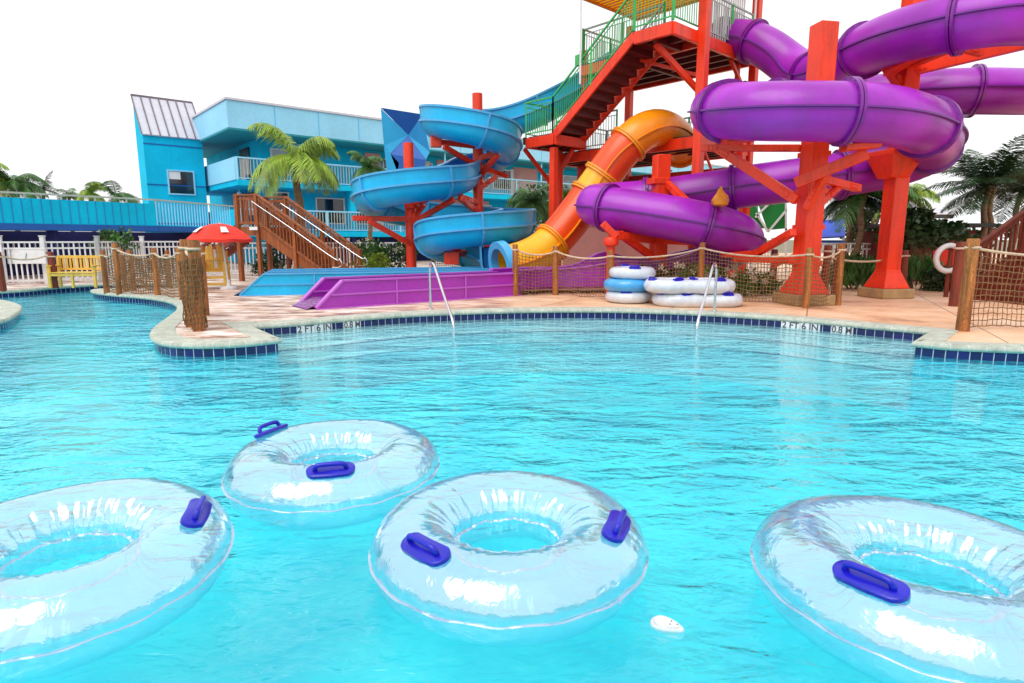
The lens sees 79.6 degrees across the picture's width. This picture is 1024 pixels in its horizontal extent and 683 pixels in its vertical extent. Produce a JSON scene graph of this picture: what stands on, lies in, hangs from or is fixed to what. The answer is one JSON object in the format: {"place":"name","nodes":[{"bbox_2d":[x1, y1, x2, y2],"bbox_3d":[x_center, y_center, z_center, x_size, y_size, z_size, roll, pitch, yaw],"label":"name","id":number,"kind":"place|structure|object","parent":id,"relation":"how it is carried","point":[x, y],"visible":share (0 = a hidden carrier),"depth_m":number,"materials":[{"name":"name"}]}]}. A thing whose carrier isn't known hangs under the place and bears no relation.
{"place":"outdoors","nodes":[
{"label":"outdoors","id":0,"kind":"place"},
{"bbox_2d":[0,317,1023,682],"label":"pool floor","id":1,"kind":"structure","parent":0,"point":[278,605],"depth_m":4.69,"materials":[{"name":"teal paint"}]},
{"bbox_2d":[0,320,25,378],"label":"island wall","id":2,"kind":"structure","parent":1,"relation":"on","point":[20,338],"depth_m":10.74,"materials":[{"name":"teal paint"}]},
{"bbox_2d":[0,315,20,332],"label":"island tiles","id":3,"kind":"object","parent":2,"relation":"attached to","point":[3,326],"visible":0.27,"depth_m":10.71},
{"bbox_2d":[147,320,987,423],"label":"pool steps","id":4,"kind":"structure","parent":1,"relation":"on","point":[785,373],"depth_m":10.02,"materials":[{"name":"paint"}]},
{"bbox_2d":[0,290,1023,682],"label":"pool water","id":5,"kind":"structure","parent":0,"point":[636,332],"depth_m":6.34,"materials":[{"name":"liquid"}]},
{"bbox_2d":[0,478,234,682],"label":"pool float","id":6,"kind":"object","parent":5,"relation":"on","point":[197,512],"visible":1,"depth_m":2.70,"materials":[{"name":"clear plastic"}]},
{"bbox_2d":[222,419,439,530],"bbox_3d":[-1.071,0.738,3.720,1.258,0.393,1.258,0,9,0],"label":"pool float","id":7,"kind":"object","parent":5,"relation":"on","point":[331,469],"visible":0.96,"depth_m":3.54,"materials":[{"name":"clear plastic"}]},
{"bbox_2d":[370,470,648,646],"bbox_3d":[-0.015,0.893,2.791,1.245,0.389,1.245,0,9,0],"label":"pool float","id":8,"kind":"object","parent":5,"relation":"on","point":[420,547],"visible":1,"depth_m":2.55,"materials":[{"name":"clear plastic"}]},
{"bbox_2d":[650,615,683,633],"bbox_3d":[0.610,1.114,2.416,0.136,0.032,0.084,5,11,28],"label":"skimmer float","id":9,"kind":"object","parent":5,"relation":"on","point":[663,624],"visible":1,"depth_m":2.40,"materials":[{"name":"white plastic"}]},
{"bbox_2d":[750,494,1023,682],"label":"pool float","id":10,"kind":"object","parent":5,"relation":"on","point":[859,574],"visible":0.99,"depth_m":2.35,"materials":[{"name":"clear plastic"}]},
{"bbox_2d":[0,0,1023,239],"label":"sky","id":11,"kind":"structure","parent":0,"point":[70,70],"materials":[{"name":"white"}]},
{"bbox_2d":[6,253,1023,343],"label":"pool deck","id":12,"kind":"structure","parent":0,"point":[927,308],"depth_m":12.11,"materials":[{"name":"concrete"}]},
{"bbox_2d":[0,163,11,196],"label":"palm tree","id":13,"kind":"object","parent":12,"relation":"on","point":[3,166],"visible":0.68,"depth_m":32.55,"materials":[{"name":"green plant"}]},
{"bbox_2d":[0,168,49,198],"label":"palm tree","id":14,"kind":"object","parent":12,"relation":"on","point":[21,183],"visible":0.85,"depth_m":32.95,"materials":[{"name":"green plant"}]},
{"bbox_2d":[0,235,98,284],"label":"picket fence","id":15,"kind":"object","parent":12,"relation":"on","point":[42,242],"visible":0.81,"depth_m":18.32,"materials":[{"name":"white paint"}]},
{"bbox_2d":[6,248,46,263],"bbox_3d":[-14.252,-2.511,18.025,1.100,0.460,0.065,-1,10,-6],"label":"notice board","id":16,"kind":"object","parent":15,"relation":"attached to","point":[23,253],"visible":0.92,"depth_m":18.02,"materials":[{"name":"white paint"}]},
{"bbox_2d":[40,170,66,199],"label":"palm tree","id":17,"kind":"object","parent":12,"relation":"on","point":[45,187],"visible":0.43,"depth_m":35.12,"materials":[{"name":"green plant"}]},
{"bbox_2d":[56,188,84,231],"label":"palm tree","id":18,"kind":"object","parent":12,"relation":"on","point":[69,193],"visible":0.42,"depth_m":36.04,"materials":[{"name":"green plant"}]},
{"bbox_2d":[44,255,101,287],"bbox_3d":[-12.121,-1.946,17.090,1.250,0.880,0.600,-1,10,-7],"label":"garden bench","id":19,"kind":"object","parent":12,"relation":"on","point":[93,268],"visible":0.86,"depth_m":17.25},
{"bbox_2d":[75,183,106,231],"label":"palm tree","id":20,"kind":"object","parent":12,"relation":"on","point":[91,189],"visible":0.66,"depth_m":33.95,"materials":[{"name":"green plant"}]},
{"bbox_2d":[85,180,140,202],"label":"palm tree","id":21,"kind":"object","parent":12,"relation":"on","point":[114,194],"visible":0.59,"depth_m":35.77,"materials":[{"name":"green plant"}]},
{"bbox_2d":[87,226,140,279],"bbox_3d":[-13.072,-2.900,20.208,1.517,1.782,0.844,0,9,0],"label":"shrub","id":22,"kind":"object","parent":12,"relation":"on","point":[114,235],"visible":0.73,"depth_m":20.14,"materials":[{"name":"green plant"}]},
{"bbox_2d":[0,191,233,276],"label":"hotel wing","id":23,"kind":"structure","parent":12,"relation":"on","point":[24,218],"depth_m":22.79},
{"bbox_2d":[93,236,178,281],"bbox_3d":[-12.503,-2.877,20.986,1.004,1.435,3.652,5,11,28],"label":"picket fence","id":24,"kind":"object","parent":12,"relation":"on","point":[142,249],"visible":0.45,"depth_m":20.95,"materials":[{"name":"white paint"}]},
{"bbox_2d":[119,249,177,290],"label":"rope net fence","id":25,"kind":"object","parent":12,"relation":"on","point":[167,254],"visible":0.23,"depth_m":16.23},
{"bbox_2d":[130,94,207,232],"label":"hotel stair block","id":26,"kind":"structure","parent":12,"relation":"on","point":[170,154],"depth_m":31.86,"materials":[{"name":"blue paint"}]},
{"bbox_2d":[166,169,195,195],"bbox_3d":[-17.245,-8.286,32.060,1.290,1.259,0.067,-8,12,-39],"label":"window","id":27,"kind":"structure","parent":26,"relation":"in","point":[174,177],"depth_m":32.05,"materials":[{"name":"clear glass"}]},
{"bbox_2d":[178,239,209,331],"bbox_3d":[-5.064,-0.950,9.785,0.361,1.336,2.218,-4,10,-25],"label":"rope net fence","id":28,"kind":"object","parent":12,"relation":"on","point":[194,286],"visible":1,"depth_m":8.93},
{"bbox_2d":[205,244,230,285],"bbox_3d":[-8.227,-2.070,16.916,0.780,1.181,0.720,-2,10,-14],"label":"lifeguard chair","id":29,"kind":"object","parent":12,"relation":"on","point":[211,265],"visible":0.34,"depth_m":17.15,"materials":[{"name":"yellow wood"}]},
{"bbox_2d":[186,222,252,289],"bbox_3d":[-7.779,-2.289,16.447,1.680,1.772,1.680,0,9,0],"label":"sun umbrella","id":30,"kind":"object","parent":12,"relation":"on","point":[219,232],"visible":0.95,"depth_m":15.87,"materials":[{"name":"red fabric"},{"name":"white paint"}]},
{"bbox_2d":[247,247,293,275],"bbox_3d":[-8.920,-2.990,22.839,1.718,1.125,1.318,0,9,0],"label":"shrub","id":31,"kind":"object","parent":12,"relation":"on","point":[280,265],"visible":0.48,"depth_m":22.76,"materials":[{"name":"green plant"}]},
{"bbox_2d":[200,193,367,280],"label":"timber stairs","id":32,"kind":"structure","parent":12,"relation":"on","point":[293,245],"depth_m":19.35,"materials":[{"name":"brown wood"}]},
{"bbox_2d":[247,122,340,268],"bbox_3d":[-8.026,-5.282,23.103,3.190,5.484,3.500,0,9,0],"label":"palm tree","id":33,"kind":"object","parent":12,"relation":"on","point":[301,159],"visible":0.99,"depth_m":22.34,"materials":[{"name":"green plant"}]},
{"bbox_2d":[200,238,402,273],"bbox_3d":[-7.944,-3.304,23.729,7.402,1.375,0.584,-3,10,-20],"label":"picket fence","id":34,"kind":"object","parent":12,"relation":"on","point":[263,248],"visible":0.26,"depth_m":23.22,"materials":[{"name":"white paint"}]},
{"bbox_2d":[235,266,489,295],"bbox_3d":[-3.701,-1.642,16.341,6.606,0.532,2.262,-3,10,-16],"label":"blue flume","id":35,"kind":"object","parent":12,"relation":"on","point":[274,282],"visible":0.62,"depth_m":14.88,"materials":[{"name":"plastic"}]},
{"bbox_2d":[346,150,386,261],"bbox_3d":[-6.076,-5.578,26.415,1.804,4.979,2.066,0,9,0],"label":"palm tree","id":36,"kind":"object","parent":12,"relation":"on","point":[368,165],"visible":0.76,"depth_m":25.96,"materials":[{"name":"green plant"}]},
{"bbox_2d":[349,251,393,267],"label":"shrub","id":37,"kind":"object","parent":12,"relation":"on","point":[371,263],"visible":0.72,"depth_m":20.65,"materials":[{"name":"green plant"}]},
{"bbox_2d":[349,236,419,267],"bbox_3d":[-4.456,-3.056,21.984,2.985,1.521,1.826,0,9,0],"label":"shrub","id":38,"kind":"object","parent":12,"relation":"on","point":[371,248],"visible":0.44,"depth_m":21.85,"materials":[{"name":"green plant"}]},
{"bbox_2d":[352,142,455,266],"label":"steel column","id":39,"kind":"structure","parent":12,"relation":"on","point":[411,217],"depth_m":19.44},
{"bbox_2d":[350,47,619,267],"bbox_3d":[0.092,-6.251,19.724,10.441,8.216,5.645,-2,10,-10],"label":"blue body slide","id":40,"kind":"object","parent":39,"relation":"on","point":[500,131],"visible":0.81,"depth_m":18.31,"materials":[{"name":"plastic"}]},
{"bbox_2d":[427,262,454,344],"bbox_3d":[-1.300,-0.693,11.060,0.120,1.430,1.728,-3,10,-19],"label":"pool handrail","id":41,"kind":"object","parent":12,"relation":"on","point":[443,294],"visible":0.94,"depth_m":11.04,"materials":[{"name":"silver metal"}]},
{"bbox_2d":[431,260,460,266],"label":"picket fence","id":42,"kind":"object","parent":12,"relation":"on","point":[437,263],"visible":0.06,"depth_m":23.34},
{"bbox_2d":[430,92,522,264],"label":"steel column","id":43,"kind":"structure","parent":12,"relation":"on","point":[473,205],"depth_m":19.68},
{"bbox_2d":[291,248,711,309],"bbox_3d":[0.401,-1.723,14.793,10.952,1.201,2.258,-5,11,-26],"label":"purple flume","id":44,"kind":"object","parent":12,"relation":"on","point":[325,293],"visible":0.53,"depth_m":13.43,"materials":[{"name":"plastic"}]},
{"bbox_2d":[0,282,1023,353],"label":"pool coping","id":45,"kind":"object","parent":12,"relation":"on","point":[163,333],"visible":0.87,"depth_m":10.05,"materials":[{"name":"concrete"}]},
{"bbox_2d":[0,252,58,290],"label":"rope net fence","id":46,"kind":"object","parent":45,"relation":"on","point":[50,256],"visible":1,"depth_m":16.63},
{"bbox_2d":[99,243,181,299],"bbox_3d":[-8.624,-1.688,14.513,3.567,1.238,0.491,6,11,32],"label":"rope net fence","id":47,"kind":"object","parent":45,"relation":"on","point":[116,272],"visible":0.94,"depth_m":14.78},
{"bbox_2d":[508,184,548,221],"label":"palm tree","id":48,"kind":"object","parent":12,"relation":"on","point":[532,201],"visible":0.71,"depth_m":24.20,"materials":[{"name":"green plant"}]},
{"bbox_2d":[505,182,564,230],"bbox_3d":[1.243,-4.896,26.365,3.215,3.699,2.403,7,12,37],"label":"shrub","id":49,"kind":"object","parent":12,"relation":"on","point":[516,200],"visible":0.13,"depth_m":26.04,"materials":[{"name":"green plant"}]},
{"bbox_2d":[545,184,571,265],"bbox_3d":[2.195,-4.718,25.601,1.782,3.549,1.629,0,9,0],"label":"palm tree","id":50,"kind":"object","parent":12,"relation":"on","point":[565,193],"visible":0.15,"depth_m":25.12,"materials":[{"name":"green plant"}]},
{"bbox_2d":[488,109,692,267],"bbox_3d":[2.813,-4.094,17.596,7.035,5.028,2.027,-5,11,-28],"label":"orange tube slide","id":51,"kind":"object","parent":12,"relation":"on","point":[629,143],"visible":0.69,"depth_m":16.88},
{"bbox_2d":[600,221,618,291],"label":"steel column","id":52,"kind":"structure","parent":12,"relation":"on","point":[611,241],"depth_m":14.68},
{"bbox_2d":[605,291,651,303],"bbox_3d":[2.490,-0.993,13.144,0.985,0.302,0.985,-4,10,-23],"label":"tube","id":53,"kind":"object","parent":12,"relation":"on","point":[629,297],"visible":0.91,"depth_m":12.75,"materials":[{"name":"plastic"}]},
{"bbox_2d":[603,278,645,291],"bbox_3d":[2.467,-1.240,13.103,1.024,0.320,1.024,5,11,27],"label":"tube","id":54,"kind":"object","parent":53,"relation":"on","point":[622,285],"visible":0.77,"depth_m":12.68,"materials":[{"name":"blue plastic"}]},
{"bbox_2d":[609,264,655,278],"bbox_3d":[2.561,-1.490,13.082,0.985,0.302,0.987,-2,10,-11],"label":"tube","id":55,"kind":"object","parent":54,"relation":"on","point":[624,271],"visible":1,"depth_m":12.69,"materials":[{"name":"plastic"}]},
{"bbox_2d":[564,225,706,267],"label":"pink wall","id":56,"kind":"structure","parent":12,"relation":"on","point":[589,243],"depth_m":19.95,"materials":[{"name":"stucco"},{"name":"pink paint"}]},
{"bbox_2d":[523,0,762,278],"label":"stair tower","id":57,"kind":"structure","parent":12,"relation":"on","point":[661,54],"depth_m":17.95,"materials":[{"name":"metal"}]},
{"bbox_2d":[616,154,694,270],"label":"steel column","id":58,"kind":"structure","parent":12,"relation":"on","point":[659,181],"depth_m":15.35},
{"bbox_2d":[640,262,680,292],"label":"shrub","id":59,"kind":"object","parent":12,"relation":"on","point":[667,274],"visible":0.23,"depth_m":15.28,"materials":[{"name":"green plant"}]},
{"bbox_2d":[512,243,846,307],"bbox_3d":[3.455,-1.562,13.684,7.024,1.263,1.580,4,10,23],"label":"rope net fence","id":60,"kind":"object","parent":12,"relation":"on","point":[809,255],"visible":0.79,"depth_m":13.47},
{"bbox_2d":[651,292,742,307],"bbox_3d":[3.755,-0.880,12.480,1.805,0.324,1.020,0,9,2],"label":"double tube","id":61,"kind":"object","parent":12,"relation":"on","point":[724,300],"visible":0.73,"depth_m":12.03,"materials":[{"name":"plastic"}]},
{"bbox_2d":[643,276,735,293],"bbox_3d":[3.585,-1.156,12.434,1.815,0.333,1.030,0,9,3],"label":"double tube","id":62,"kind":"object","parent":61,"relation":"on","point":[675,285],"visible":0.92,"depth_m":12.00,"materials":[{"name":"plastic"}]},
{"bbox_2d":[695,262,717,344],"bbox_3d":[3.427,-0.663,10.850,0.119,1.441,1.537,5,11,30],"label":"pool handrail","id":63,"kind":"object","parent":12,"relation":"on","point":[705,293],"visible":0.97,"depth_m":10.83,"materials":[{"name":"silver metal"}]},
{"bbox_2d":[674,260,738,277],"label":"shrub","id":64,"kind":"object","parent":12,"relation":"on","point":[681,271],"visible":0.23,"depth_m":14.89,"materials":[{"name":"green plant"}]},
{"bbox_2d":[707,238,774,273],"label":"picket fence","id":65,"kind":"object","parent":12,"relation":"on","point":[758,265],"depth_m":22.71,"materials":[{"name":"white paint"}]},
{"bbox_2d":[729,267,784,295],"bbox_3d":[5.668,-1.414,14.587,1.650,0.716,1.214,0,9,0],"label":"shrub","id":66,"kind":"object","parent":12,"relation":"on","point":[751,277],"visible":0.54,"depth_m":14.45,"materials":[{"name":"green plant"}]},
{"bbox_2d":[700,20,881,305],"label":"steel column","id":67,"kind":"structure","parent":12,"relation":"on","point":[812,195],"depth_m":12.35,"materials":[{"name":"metal"}]},
{"bbox_2d":[574,0,1023,270],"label":"purple tube slide","id":68,"kind":"object","parent":67,"relation":"on","point":[860,99],"visible":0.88,"depth_m":12.55,"materials":[{"name":"plastic"}]},
{"bbox_2d":[711,186,728,206],"bbox_3d":[4.773,-3.313,14.046,0.423,0.467,0.379,0,9,0],"label":"orange ornament","id":69,"kind":"object","parent":68,"relation":"on","point":[720,198],"visible":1,"depth_m":13.93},
{"bbox_2d":[770,248,837,294],"bbox_3d":[7.346,-1.789,15.478,0.212,1.119,1.959,-5,11,-29],"label":"rope net fence","id":70,"kind":"object","parent":12,"relation":"on","point":[774,252],"visible":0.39,"depth_m":16.06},
{"bbox_2d":[821,219,844,244],"bbox_3d":[12.384,-3.763,24.176,1.360,2.138,2.952,5,11,27],"label":"blue canopy","id":71,"kind":"object","parent":12,"relation":"on","point":[827,233],"visible":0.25,"depth_m":23.48,"materials":[{"name":"fabric"}]},
{"bbox_2d":[819,243,870,274],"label":"picket fence","id":72,"kind":"object","parent":12,"relation":"on","point":[862,248],"visible":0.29,"depth_m":20.75,"materials":[{"name":"white paint"}]},
{"bbox_2d":[820,247,875,288],"bbox_3d":[9.027,-1.960,16.527,1.948,1.153,1.318,0,9,0],"label":"shrub","id":73,"kind":"object","parent":12,"relation":"on","point":[856,274],"visible":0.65,"depth_m":16.18,"materials":[{"name":"green plant"}]},
{"bbox_2d":[823,194,881,254],"bbox_3d":[11.946,-4.089,21.566,2.186,3.635,2.454,8,12,38],"label":"palm tree","id":74,"kind":"object","parent":12,"relation":"on","point":[872,202],"visible":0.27,"depth_m":21.55,"materials":[{"name":"green plant"}]},
{"bbox_2d":[835,204,880,250],"bbox_3d":[14.284,-4.414,25.418,2.736,3.069,1.541,-7,12,-36],"label":"leafy tree","id":75,"kind":"object","parent":12,"relation":"on","point":[855,232],"visible":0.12,"depth_m":24.78,"materials":[{"name":"green plant"}]},
{"bbox_2d":[821,245,909,289],"bbox_3d":[8.020,-1.572,13.895,2.954,1.212,0.213,-5,11,-26],"label":"rope net fence","id":76,"kind":"object","parent":12,"relation":"on","point":[827,250],"visible":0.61,"depth_m":13.50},
{"bbox_2d":[827,184,919,255],"bbox_3d":[11.693,-4.169,20.628,3.233,4.103,3.203,0,9,0],"label":"palm tree","id":77,"kind":"object","parent":12,"relation":"on","point":[860,212],"visible":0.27,"depth_m":20.50,"materials":[{"name":"green plant"}]},
{"bbox_2d":[872,183,940,222],"bbox_3d":[15.073,-4.343,23.619,2.186,3.461,2.173,5,11,30],"label":"palm tree","id":78,"kind":"object","parent":12,"relation":"on","point":[930,195],"visible":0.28,"depth_m":22.94,"materials":[{"name":"green plant"}]},
{"bbox_2d":[852,223,995,281],"bbox_3d":[13.309,-2.934,20.192,3.000,1.810,2.600,0,9,0],"label":"fence","id":79,"kind":"object","parent":12,"relation":"on","point":[869,238],"visible":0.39,"depth_m":19.96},
{"bbox_2d":[871,206,977,283],"bbox_3d":[12.145,-2.809,18.125,2.888,2.312,2.281,4,10,24],"label":"leafy tree","id":80,"kind":"object","parent":12,"relation":"on","point":[921,230],"visible":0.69,"depth_m":17.51,"materials":[{"name":"green plant"}]},
{"bbox_2d":[907,253,946,289],"bbox_3d":[10.760,-1.868,16.312,1.929,1.039,1.031,0,9,0],"label":"shrub","id":81,"kind":"object","parent":12,"relation":"on","point":[917,266],"visible":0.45,"depth_m":16.19,"materials":[{"name":"green plant"}]},
{"bbox_2d":[857,0,1023,298],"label":"steel column","id":82,"kind":"structure","parent":12,"relation":"on","point":[893,168],"depth_m":13.71,"materials":[{"name":"metal"}]},
{"bbox_2d":[933,241,955,296],"bbox_3d":[10.011,-1.669,14.165,0.700,1.296,0.207,0,9,0],"label":"life ring","id":83,"kind":"object","parent":12,"relation":"on","point":[950,245],"visible":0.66,"depth_m":14.09,"materials":[{"name":"white paint"}]},
{"bbox_2d":[920,267,981,291],"bbox_3d":[11.292,-1.647,15.918,1.373,0.765,0.994,0,9,0],"label":"shrub","id":84,"kind":"object","parent":12,"relation":"on","point":[935,277],"visible":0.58,"depth_m":15.83,"materials":[{"name":"green plant"}]},
{"bbox_2d":[921,134,1023,274],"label":"palm tree","id":85,"kind":"object","parent":12,"relation":"on","point":[986,181],"visible":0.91,"depth_m":18.86,"materials":[{"name":"green plant"}]},
{"bbox_2d":[948,239,1023,331],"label":"rope net fence","id":86,"kind":"object","parent":12,"relation":"on","point":[963,277],"visible":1,"depth_m":8.97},
{"bbox_2d":[973,209,1023,304],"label":"timber stairs","id":87,"kind":"structure","parent":12,"relation":"on","point":[995,234],"depth_m":13.91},
{"bbox_2d":[993,155,1023,251],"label":"palm tree","id":88,"kind":"object","parent":12,"relation":"on","point":[1018,203],"visible":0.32,"depth_m":20.28,"materials":[{"name":"green plant"}]},
{"bbox_2d":[6,293,1023,423],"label":"pool wall","id":89,"kind":"structure","parent":0,"point":[273,358],"depth_m":8.11,"materials":[{"name":"teal paint"}]},
{"bbox_2d":[0,286,1023,365],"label":"waterline tiles","id":90,"kind":"object","parent":89,"relation":"attached to","point":[190,354],"visible":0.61,"depth_m":10.80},
{"bbox_2d":[296,323,331,333],"bbox_3d":[-3.276,-0.217,10.194,0.598,0.131,0.034,-8,12,-39],"label":"depth marker","id":91,"kind":"object","parent":90,"relation":"attached to","point":[317,328],"visible":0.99,"depth_m":10.18,"materials":[{"name":"tile"}]},
{"bbox_2d":[343,321,360,329],"bbox_3d":[-2.760,-0.285,10.604,0.310,0.130,0.034,-7,12,-36],"label":"depth marker","id":92,"kind":"object","parent":90,"relation":"attached to","point":[351,324],"visible":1,"depth_m":10.59,"materials":[{"name":"tile"}]},
{"bbox_2d":[781,321,820,331],"bbox_3d":[4.893,-0.256,10.430,0.625,0.131,0.034,9,13,42],"label":"depth marker","id":93,"kind":"object","parent":90,"relation":"attached to","point":[801,326],"visible":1,"depth_m":10.41,"materials":[{"name":"tile"}]},
{"bbox_2d":[831,326,853,335],"bbox_3d":[5.361,-0.180,9.976,0.034,0.130,0.324,-9,13,-43],"label":"depth marker","id":94,"kind":"object","parent":90,"relation":"attached to","point":[844,330],"visible":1,"depth_m":9.96,"materials":[{"name":"tile"}]},
{"bbox_2d":[750,203,787,272],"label":"play tower","id":95,"kind":"structure","parent":0,"point":[774,216],"depth_m":24.49,"materials":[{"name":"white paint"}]},
{"bbox_2d":[830,197,952,221],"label":"white gabled pavilion","id":96,"kind":"structure","parent":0,"point":[938,214],"depth_m":29.52,"materials":[{"name":"metal"}]},
{"bbox_2d":[766,240,1017,253],"bbox_3d":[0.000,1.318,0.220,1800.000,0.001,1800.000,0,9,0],"label":"ground","id":97,"kind":"structure","parent":0,"point":[781,247],"depth_m":99.07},
{"bbox_2d":[191,97,728,263],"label":"hotel building","id":98,"kind":"structure","parent":97,"relation":"on","point":[236,152],"depth_m":32.95,"materials":[{"name":"blue paint"}]},
{"bbox_2d":[239,147,250,179],"bbox_3d":[-14.393,-9.398,33.153,0.065,1.960,1.600,-8,12,-39],"label":"dark doorway","id":99,"kind":"structure","parent":98,"relation":"in","point":[245,152],"depth_m":32.98,"materials":[{"name":"white glass"}]},
{"bbox_2d":[239,192,253,226],"bbox_3d":[-14.683,-7.117,33.882,0.065,2.000,3.700,-8,12,-39],"label":"dark doorway","id":100,"kind":"structure","parent":98,"relation":"in","point":[249,225],"depth_m":33.26,"materials":[{"name":"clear glass"}]},
{"bbox_2d":[271,191,289,226],"bbox_3d":[-12.285,-6.913,32.661,0.940,2.040,0.077,-8,12,-39],"label":"window","id":101,"kind":"structure","parent":98,"relation":"in","point":[279,194],"depth_m":32.55,"materials":[{"name":"glass"}]},
{"bbox_2d":[270,148,291,175],"bbox_3d":[-12.170,-9.445,32.337,1.040,1.340,0.077,-8,12,-39],"label":"window","id":102,"kind":"structure","parent":98,"relation":"in","point":[273,151],"depth_m":32.16,"materials":[{"name":"white paint"}]},
{"bbox_2d":[315,197,344,223],"bbox_3d":[-10.162,-7.306,34.407,1.690,1.440,0.077,-8,12,-39],"label":"window","id":103,"kind":"structure","parent":98,"relation":"in","point":[321,204],"depth_m":34.42,"materials":[{"name":"glass"}]},
{"bbox_2d":[347,200,368,224],"bbox_3d":[-8.709,-7.507,35.614,1.690,1.440,0.077,-8,12,-39],"label":"window","id":104,"kind":"structure","parent":98,"relation":"in","point":[347,200],"depth_m":35.60,"materials":[{"name":"white paint"}]},
{"bbox_2d":[381,108,429,169],"bbox_3d":[-4.994,-9.225,29.155,2.237,3.459,0.550,0,9,0],"label":"faceted panel","id":105,"kind":"object","parent":98,"relation":"attached to","point":[395,136],"visible":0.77,"depth_m":28.97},
{"bbox_2d":[492,170,510,189],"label":"window","id":106,"kind":"structure","parent":98,"relation":"in","point":[495,185],"depth_m":41.94,"materials":[{"name":"glass"}]},
{"bbox_2d":[510,169,518,195],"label":"door","id":107,"kind":"structure","parent":98,"relation":"in","point":[512,170],"depth_m":42.47,"materials":[{"name":"white paint"}]},
{"bbox_2d":[563,175,576,190],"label":"window","id":108,"kind":"structure","parent":98,"relation":"in","point":[566,179],"depth_m":45.94,"materials":[{"name":"white paint"}]},
{"bbox_2d":[968,223,1009,246],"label":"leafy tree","id":109,"kind":"object","parent":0,"point":[997,226],"visible":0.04,"depth_m":22.04,"materials":[{"name":"green plant"}]},
{"label":"island deck","id":110,"kind":"structure","parent":0,"visible":0},
{"bbox_2d":[0,300,22,323],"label":"island coping","id":111,"kind":"object","parent":110,"relation":"on","point":[9,310],"visible":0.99,"depth_m":11.53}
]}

